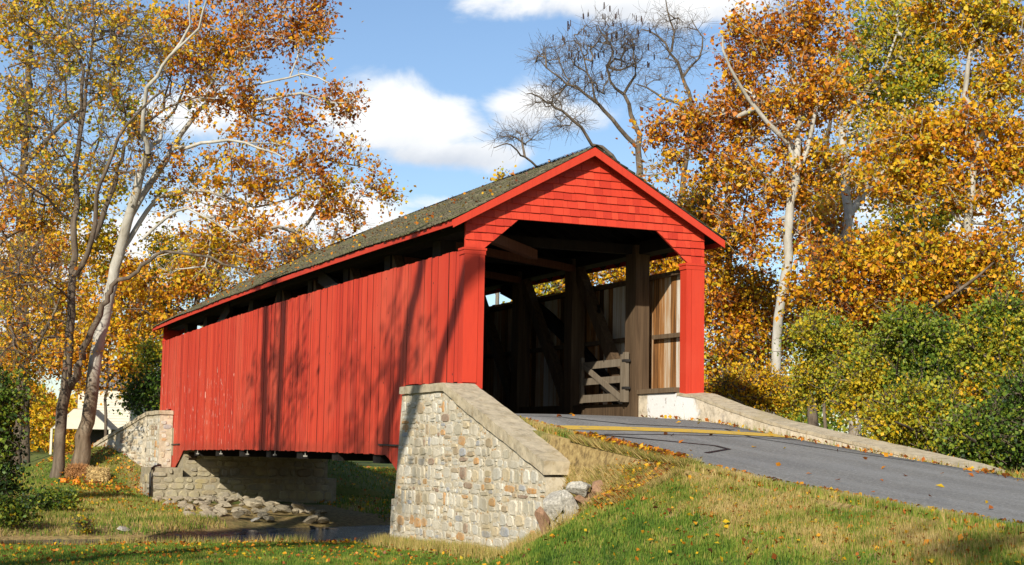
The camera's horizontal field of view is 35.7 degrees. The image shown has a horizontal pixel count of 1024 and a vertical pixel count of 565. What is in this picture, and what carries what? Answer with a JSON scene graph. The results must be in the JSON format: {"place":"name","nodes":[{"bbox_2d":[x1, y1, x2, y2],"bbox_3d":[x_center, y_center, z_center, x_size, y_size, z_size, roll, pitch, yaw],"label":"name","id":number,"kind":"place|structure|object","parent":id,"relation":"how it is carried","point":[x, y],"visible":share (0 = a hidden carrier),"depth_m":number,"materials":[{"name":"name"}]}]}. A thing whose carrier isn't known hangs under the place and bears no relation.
{"place":"outdoors","nodes":[
{"label":"outdoors","id":0,"kind":"place"},
{"bbox_2d":[49,363,151,453],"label":"cream house","id":1,"kind":"structure","parent":0,"point":[115,420],"depth_m":120.00,"materials":[{"name":"white paint"}]},
{"bbox_2d":[90,430,112,443],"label":"dark doorway","id":2,"kind":"structure","parent":1,"relation":"in","point":[95,435],"depth_m":119.86,"materials":[{"name":"black"}]},
{"bbox_2d":[1,525,389,545],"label":"water","id":3,"kind":"structure","parent":0,"point":[348,532],"depth_m":40.85,"materials":[{"name":"black liquid"}]},
{"bbox_2d":[0,430,1023,564],"bbox_3d":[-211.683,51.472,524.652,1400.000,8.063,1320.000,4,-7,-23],"label":"ground","id":4,"kind":"structure","parent":0,"point":[578,455],"depth_m":38.79,"materials":[{"name":"green plant"}]},
{"bbox_2d":[0,487,49,531],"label":"weed clump","id":5,"kind":"object","parent":4,"relation":"on","point":[11,512],"visible":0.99,"depth_m":37.30,"materials":[{"name":"green plant"}]},
{"bbox_2d":[0,352,60,498],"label":"dark bush","id":6,"kind":"object","parent":4,"relation":"on","point":[11,409],"visible":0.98,"depth_m":45.79,"materials":[{"name":"green plant"}]},
{"bbox_2d":[0,165,98,465],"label":"orange tree","id":7,"kind":"object","parent":4,"relation":"on","point":[60,305],"visible":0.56,"depth_m":67.81,"materials":[{"name":"brown plant"}]},
{"bbox_2d":[15,481,88,511],"bbox_3d":[-12.736,5.955,43.610,2.259,1.014,1.202,1,-6,2],"label":"weed clump","id":8,"kind":"object","parent":4,"relation":"on","point":[53,500],"visible":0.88,"depth_m":43.48,"materials":[{"name":"green plant"}]},
{"bbox_2d":[0,222,112,459],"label":"russet tree","id":9,"kind":"object","parent":4,"relation":"on","point":[51,371],"visible":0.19,"depth_m":91.71,"materials":[{"name":"brown plant"}]},
{"bbox_2d":[63,462,88,479],"bbox_3d":[-15.392,6.689,56.321,0.995,0.727,0.755,2,-6,-8],"label":"bush","id":10,"kind":"object","parent":4,"relation":"on","point":[76,469],"visible":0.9,"depth_m":56.13,"materials":[{"name":"plant"}]},
{"bbox_2d":[66,509,99,533],"bbox_3d":[-10.202,5.734,37.777,0.850,0.702,0.746,-4,-8,38],"label":"weed clump","id":11,"kind":"object","parent":4,"relation":"on","point":[82,523],"visible":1,"depth_m":37.69,"materials":[{"name":"plant"}]},
{"bbox_2d":[0,0,187,463],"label":"yellow tree","id":12,"kind":"object","parent":4,"relation":"on","point":[90,197],"visible":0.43,"depth_m":81.81,"materials":[{"name":"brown plant"}]},
{"bbox_2d":[86,465,110,482],"bbox_3d":[-14.528,6.774,55.840,0.938,0.760,0.700,2,-6,-8],"label":"hay bale","id":13,"kind":"object","parent":4,"relation":"on","point":[98,474],"visible":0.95,"depth_m":55.65,"materials":[{"name":"plant"}]},
{"bbox_2d":[117,526,130,531],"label":"rock","id":14,"kind":"object","parent":4,"relation":"on","point":[120,528],"visible":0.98,"depth_m":38.50,"materials":[{"name":"grey stone"}]},
{"bbox_2d":[47,251,202,436],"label":"golden tree","id":15,"kind":"object","parent":4,"relation":"on","point":[122,292],"visible":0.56,"depth_m":79.77,"materials":[{"name":"yellow plant"}]},
{"bbox_2d":[0,0,254,477],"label":"forked tree","id":16,"kind":"object","parent":4,"relation":"on","point":[69,381],"visible":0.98,"depth_m":56.17,"materials":[{"name":"brown plant"}]},
{"bbox_2d":[103,331,162,422],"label":"evergreen bush","id":17,"kind":"object","parent":4,"relation":"on","point":[146,393],"visible":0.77,"depth_m":73.61,"materials":[{"name":"green plant"}]},
{"bbox_2d":[93,410,173,466],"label":"stone wing wall","id":18,"kind":"structure","parent":4,"relation":"on","point":[144,439],"depth_m":57.23,"materials":[{"name":"stone"}]},
{"bbox_2d":[90,219,213,357],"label":"olive tree","id":19,"kind":"object","parent":4,"relation":"on","point":[156,248],"visible":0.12,"depth_m":87.73,"materials":[{"name":"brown plant"}]},
{"bbox_2d":[152,497,162,501],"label":"rock","id":20,"kind":"object","parent":4,"relation":"on","point":[160,499],"visible":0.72,"depth_m":50.69,"materials":[{"name":"beige stone"}]},
{"bbox_2d":[53,221,284,372],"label":"amber tree","id":21,"kind":"object","parent":4,"relation":"on","point":[178,289],"visible":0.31,"depth_m":83.56,"materials":[{"name":"brown plant"}]},
{"bbox_2d":[183,511,195,516],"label":"rock","id":22,"kind":"object","parent":4,"relation":"on","point":[186,512],"visible":0.49,"depth_m":44.25,"materials":[{"name":"beige stone"}]},
{"bbox_2d":[186,504,195,510],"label":"rock","id":23,"kind":"object","parent":4,"relation":"on","point":[191,506],"visible":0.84,"depth_m":46.50,"materials":[{"name":"grey stone"}]},
{"bbox_2d":[192,497,203,500],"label":"rock","id":24,"kind":"object","parent":4,"relation":"on","point":[196,498],"visible":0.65,"depth_m":49.41,"materials":[{"name":"grey stone"}]},
{"bbox_2d":[199,504,210,509],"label":"rock","id":25,"kind":"object","parent":4,"relation":"on","point":[204,506],"visible":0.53,"depth_m":46.25,"materials":[{"name":"grey stone"}]},
{"bbox_2d":[199,510,215,516],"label":"rock","id":26,"kind":"object","parent":4,"relation":"on","point":[207,512],"visible":0.6,"depth_m":44.10,"materials":[{"name":"beige stone"}]},
{"bbox_2d":[213,507,227,514],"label":"rock","id":27,"kind":"object","parent":4,"relation":"on","point":[223,511],"visible":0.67,"depth_m":45.23,"materials":[{"name":"beige stone"}]},
{"bbox_2d":[216,498,226,503],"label":"rock","id":28,"kind":"object","parent":4,"relation":"on","point":[222,499],"visible":0.47,"depth_m":47.64,"materials":[{"name":"grey stone"}]},
{"bbox_2d":[219,500,232,507],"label":"rock","id":29,"kind":"object","parent":4,"relation":"on","point":[227,504],"visible":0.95,"depth_m":46.75,"materials":[{"name":"grey stone"}]},
{"bbox_2d":[229,497,239,501],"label":"rock","id":30,"kind":"object","parent":4,"relation":"on","point":[236,499],"visible":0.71,"depth_m":47.81,"materials":[{"name":"grey stone"}]},
{"bbox_2d":[139,428,335,502],"bbox_3d":[-9.709,6.680,55.502,6.435,3.100,3.458,4,-7,-23],"label":"stone abutment","id":31,"kind":"object","parent":4,"relation":"on","point":[287,479],"visible":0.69,"depth_m":54.21,"materials":[{"name":"beige stone"}]},
{"bbox_2d":[149,463,161,495],"bbox_3d":[-12.005,6.734,53.689,0.262,1.224,2.231,2,-6,-6],"label":"drain pipe","id":32,"kind":"object","parent":31,"relation":"attached to","point":[157,465],"visible":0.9,"depth_m":52.61,"materials":[{"name":"metal"}]},
{"bbox_2d":[232,510,245,517],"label":"rock","id":33,"kind":"object","parent":4,"relation":"on","point":[238,514],"visible":1,"depth_m":44.53,"materials":[{"name":"beige stone"}]},
{"bbox_2d":[71,0,415,465],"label":"sycamore tree","id":34,"kind":"object","parent":4,"relation":"on","point":[209,241],"visible":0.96,"depth_m":57.22,"materials":[{"name":"orange plant"}]},
{"bbox_2d":[241,508,250,514],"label":"rock","id":35,"kind":"object","parent":4,"relation":"on","point":[247,511],"visible":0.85,"depth_m":45.51,"materials":[{"name":"beige stone"}]},
{"bbox_2d":[243,498,259,506],"bbox_3d":[-7.794,6.582,47.499,0.498,0.235,0.519,7,5,-34],"label":"rock","id":36,"kind":"object","parent":4,"relation":"on","point":[247,501],"visible":0.67,"depth_m":47.41,"materials":[{"name":"grey stone"}]},
{"bbox_2d":[251,517,259,521],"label":"rock","id":37,"kind":"object","parent":4,"relation":"on","point":[257,519],"visible":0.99,"depth_m":44.67,"materials":[{"name":"grey stone"}]},
{"bbox_2d":[250,501,262,508],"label":"rock","id":38,"kind":"object","parent":4,"relation":"on","point":[252,503],"visible":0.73,"depth_m":47.02,"materials":[{"name":"grey stone"}]},
{"bbox_2d":[253,502,263,507],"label":"rock","id":39,"kind":"object","parent":4,"relation":"on","point":[258,504],"visible":1,"depth_m":46.69,"materials":[{"name":"grey stone"}]},
{"bbox_2d":[255,508,267,513],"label":"rock","id":40,"kind":"object","parent":4,"relation":"on","point":[263,510],"visible":0.66,"depth_m":45.60,"materials":[{"name":"beige stone"}]},
{"bbox_2d":[257,511,268,518],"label":"rock","id":41,"kind":"object","parent":4,"relation":"on","point":[260,514],"visible":0.9,"depth_m":45.06,"materials":[{"name":"grey stone"}]},
{"bbox_2d":[262,516,273,520],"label":"rock","id":42,"kind":"object","parent":4,"relation":"on","point":[268,518],"visible":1,"depth_m":44.77,"materials":[{"name":"grey stone"}]},
{"bbox_2d":[263,501,273,506],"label":"rock","id":43,"kind":"object","parent":4,"relation":"on","point":[267,503],"visible":0.68,"depth_m":47.70,"materials":[{"name":"grey stone"}]},
{"bbox_2d":[264,505,273,510],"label":"rock","id":44,"kind":"object","parent":4,"relation":"on","point":[268,507],"visible":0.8,"depth_m":46.45,"materials":[{"name":"beige stone"}]},
{"bbox_2d":[272,507,281,512],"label":"rock","id":45,"kind":"object","parent":4,"relation":"on","point":[275,509],"visible":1,"depth_m":46.35,"materials":[{"name":"beige stone"}]},
{"bbox_2d":[192,208,367,295],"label":"pale twig tree","id":46,"kind":"object","parent":4,"relation":"on","point":[289,249],"visible":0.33,"depth_m":75.70,"materials":[{"name":"orange plant"}]},
{"bbox_2d":[275,504,290,512],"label":"rock","id":47,"kind":"object","parent":4,"relation":"on","point":[285,508],"visible":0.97,"depth_m":46.59,"materials":[{"name":"beige stone"}]},
{"bbox_2d":[292,508,298,513],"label":"rock","id":48,"kind":"object","parent":4,"relation":"on","point":[295,511],"visible":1,"depth_m":46.77,"materials":[{"name":"beige stone"}]},
{"bbox_2d":[291,502,305,512],"bbox_3d":[-6.466,6.847,48.322,0.440,0.323,0.436,5,-8,-36],"label":"rock","id":49,"kind":"object","parent":4,"relation":"on","point":[297,505],"visible":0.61,"depth_m":48.18,"materials":[{"name":"grey stone"}]},
{"bbox_2d":[303,515,317,523],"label":"rock","id":50,"kind":"object","parent":4,"relation":"on","point":[311,519],"visible":1,"depth_m":45.46,"materials":[{"name":"grey stone"}]},
{"bbox_2d":[308,509,314,514],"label":"rock","id":51,"kind":"object","parent":4,"relation":"on","point":[311,511],"visible":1,"depth_m":47.33,"materials":[{"name":"grey stone"}]},
{"bbox_2d":[314,509,326,513],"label":"rock","id":52,"kind":"object","parent":4,"relation":"on","point":[321,511],"visible":0.86,"depth_m":47.06,"materials":[{"name":"grey stone"}]},
{"bbox_2d":[316,517,328,523],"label":"rock","id":53,"kind":"object","parent":4,"relation":"on","point":[322,520],"visible":1,"depth_m":45.52,"materials":[{"name":"grey stone"}]},
{"bbox_2d":[151,145,726,470],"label":"covered bridge","id":54,"kind":"structure","parent":4,"relation":"on","point":[329,355],"depth_m":35.95,"materials":[{"name":"red paint"}]},
{"bbox_2d":[579,352,630,402],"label":"wooden gate","id":55,"kind":"structure","parent":54,"relation":"attached to","point":[622,362],"depth_m":34.51,"materials":[{"name":"wood"}]},
{"bbox_2d":[389,382,569,550],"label":"stone wing wall","id":56,"kind":"structure","parent":4,"relation":"on","point":[475,463],"depth_m":28.30,"materials":[{"name":"stone"}]},
{"bbox_2d":[483,161,516,304],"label":"sprig tree","id":57,"kind":"object","parent":4,"relation":"on","point":[499,176],"visible":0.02,"depth_m":71.95,"materials":[{"name":"yellow plant"}]},
{"bbox_2d":[0,414,1023,564],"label":"grass","id":58,"kind":"structure","parent":4,"relation":"on","point":[487,555],"depth_m":20.97,"materials":[{"name":"green plant"}]},
{"bbox_2d":[0,152,1023,564],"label":"fallen leaves","id":59,"kind":"object","parent":4,"relation":"on","point":[596,436],"visible":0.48,"depth_m":24.34,"materials":[{"name":"orange plant"}]},
{"bbox_2d":[534,506,550,532],"bbox_3d":[0.474,3.682,24.421,0.266,0.505,0.224,3,13,34],"label":"boulder","id":60,"kind":"object","parent":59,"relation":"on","point":[540,514],"visible":0.69,"depth_m":24.32,"materials":[{"name":"brown stone"}]},
{"bbox_2d":[543,490,562,520],"bbox_3d":[0.681,3.424,24.372,0.461,0.494,0.387,3,-12,22],"label":"boulder","id":61,"kind":"object","parent":60,"relation":"on","point":[552,503],"visible":0.7,"depth_m":24.28,"materials":[{"name":"grey stone"}]},
{"bbox_2d":[0,333,1023,467],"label":"distant woods","id":62,"kind":"object","parent":4,"relation":"on","point":[43,437],"visible":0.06,"depth_m":141.47,"materials":[{"name":"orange plant"}]},
{"bbox_2d":[475,2,660,177],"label":"bare locust tree","id":63,"kind":"object","parent":4,"relation":"on","point":[594,98],"visible":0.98,"depth_m":72.99,"materials":[{"name":"brown plant"}]},
{"bbox_2d":[574,492,593,506],"bbox_3d":[1.098,3.284,23.861,0.329,0.292,0.277,-16,-5,7],"label":"boulder","id":64,"kind":"object","parent":4,"relation":"on","point":[580,499],"visible":0.46,"depth_m":23.77,"materials":[{"name":"brown stone"}]},
{"bbox_2d":[566,481,590,496],"bbox_3d":[1.034,3.115,23.860,0.382,0.243,0.516,10,-18,-32],"label":"boulder","id":65,"kind":"object","parent":64,"relation":"on","point":[581,488],"visible":0.98,"depth_m":23.74,"materials":[{"name":"grey stone"}]},
{"bbox_2d":[590,480,603,494],"bbox_3d":[1.310,3.082,23.846,0.254,0.242,0.206,6,-6,16],"label":"boulder","id":66,"kind":"object","parent":4,"relation":"on","point":[594,488],"visible":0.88,"depth_m":23.80,"materials":[{"name":"brown stone"}]},
{"bbox_2d":[502,182,709,302],"bbox_3d":[3.879,2.094,61.545,9.206,12.893,5.090,0,-6,6],"label":"yellow birch tree","id":67,"kind":"object","parent":4,"relation":"on","point":[669,264],"visible":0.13,"depth_m":61.50,"materials":[{"name":"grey plant"}]},
{"bbox_2d":[617,0,718,203],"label":"bare branched tree","id":68,"kind":"object","parent":4,"relation":"on","point":[678,64],"visible":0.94,"depth_m":83.93,"materials":[{"name":"brown plant"}]},
{"bbox_2d":[656,151,834,392],"bbox_3d":[7.265,2.017,49.998,6.096,12.232,3.490,3,-6,-16],"label":"brown trunk tree","id":69,"kind":"object","parent":4,"relation":"on","point":[746,319],"visible":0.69,"depth_m":49.54,"materials":[{"name":"grey plant"}]},
{"bbox_2d":[615,0,880,414],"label":"sycamore tree","id":70,"kind":"object","parent":4,"relation":"on","point":[741,173],"visible":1,"depth_m":46.13,"materials":[{"name":"orange plant"}]},
{"bbox_2d":[704,355,815,422],"bbox_3d":[5.935,3.642,37.928,3.167,3.830,2.238,4,-7,-23],"label":"weedy shrub","id":71,"kind":"object","parent":4,"relation":"on","point":[758,390],"visible":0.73,"depth_m":37.75,"materials":[{"name":"yellow plant"}]},
{"bbox_2d":[638,393,1004,472],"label":"plastered wall","id":72,"kind":"structure","parent":4,"relation":"on","point":[710,407],"depth_m":29.61,"materials":[{"name":"concrete"}]},
{"bbox_2d":[764,297,881,428],"bbox_3d":[6.788,2.709,33.816,2.576,4.828,2.146,4,-7,-23],"label":"leafy shrub","id":73,"kind":"object","parent":4,"relation":"on","point":[809,336],"visible":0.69,"depth_m":33.77,"materials":[{"name":"yellow plant"}]},
{"bbox_2d":[768,0,974,435],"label":"pale trunk tree","id":74,"kind":"object","parent":4,"relation":"on","point":[902,40],"visible":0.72,"depth_m":53.97,"materials":[{"name":"yellow plant"}]},
{"bbox_2d":[815,322,933,439],"bbox_3d":[7.300,2.680,30.819,2.396,4.113,2.653,5,-7,-35],"label":"leafy shrub","id":75,"kind":"object","parent":4,"relation":"on","point":[861,378],"visible":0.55,"depth_m":30.78,"materials":[{"name":"yellow plant"}]},
{"bbox_2d":[763,121,986,426],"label":"tree","id":76,"kind":"object","parent":4,"relation":"on","point":[812,418],"visible":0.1,"depth_m":65.57,"materials":[{"name":"brown plant"}]},
{"bbox_2d":[767,205,1023,450],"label":"maple tree","id":77,"kind":"object","parent":4,"relation":"on","point":[931,270],"visible":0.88,"depth_m":38.63,"materials":[{"name":"brown plant"}]},
{"bbox_2d":[842,364,975,452],"bbox_3d":[7.000,2.619,27.529,2.378,2.465,1.892,4,-7,-23],"label":"leafy shrub","id":78,"kind":"object","parent":4,"relation":"on","point":[900,418],"visible":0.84,"depth_m":27.28,"materials":[{"name":"yellow plant"}]},
{"bbox_2d":[802,276,1023,347],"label":"back shrub","id":79,"kind":"object","parent":4,"relation":"on","point":[864,329],"visible":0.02,"depth_m":41.48,"materials":[{"name":"green plant"}]},
{"bbox_2d":[858,282,977,451],"bbox_3d":[8.097,2.237,29.951,2.845,4.524,2.374,6,-8,-41],"label":"leafy shrub","id":80,"kind":"object","parent":4,"relation":"on","point":[918,333],"visible":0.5,"depth_m":29.80,"materials":[{"name":"green plant"}]},
{"bbox_2d":[842,0,1023,352],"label":"orange maple tree","id":81,"kind":"object","parent":4,"relation":"on","point":[924,140],"visible":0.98,"depth_m":42.87,"materials":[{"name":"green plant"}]},
{"bbox_2d":[913,382,1023,468],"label":"leafy shrub","id":82,"kind":"object","parent":4,"relation":"on","point":[982,435],"visible":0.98,"depth_m":25.77,"materials":[{"name":"green plant"}]},
{"bbox_2d":[927,278,1023,413],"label":"leafy shrub","id":83,"kind":"object","parent":4,"relation":"on","point":[996,332],"visible":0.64,"depth_m":27.79,"materials":[{"name":"green plant"}]},
{"bbox_2d":[972,358,1023,473],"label":"leafy shrub","id":84,"kind":"object","parent":4,"relation":"on","point":[1016,392],"visible":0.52,"depth_m":26.32,"materials":[{"name":"green plant"}]},
{"bbox_2d":[0,0,1023,449],"label":"sky","id":85,"kind":"structure","parent":0,"point":[439,72],"materials":[{"name":"blue"}]},
{"bbox_2d":[515,414,1023,524],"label":"road","id":86,"kind":"structure","parent":0,"point":[729,447],"depth_m":23.15,"materials":[{"name":"grey asphalt"}]},
{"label":"boulder","id":87,"kind":"object","parent":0,"visible":0},
{"bbox_2d":[561,489,578,516],"bbox_3d":[0.871,3.339,23.888,0.270,0.505,0.333,-11,9,-8],"label":"boulder","id":88,"kind":"object","parent":87,"relation":"on","point":[567,498],"visible":0.76,"depth_m":23.74,"materials":[{"name":"grey stone"}]}
]}

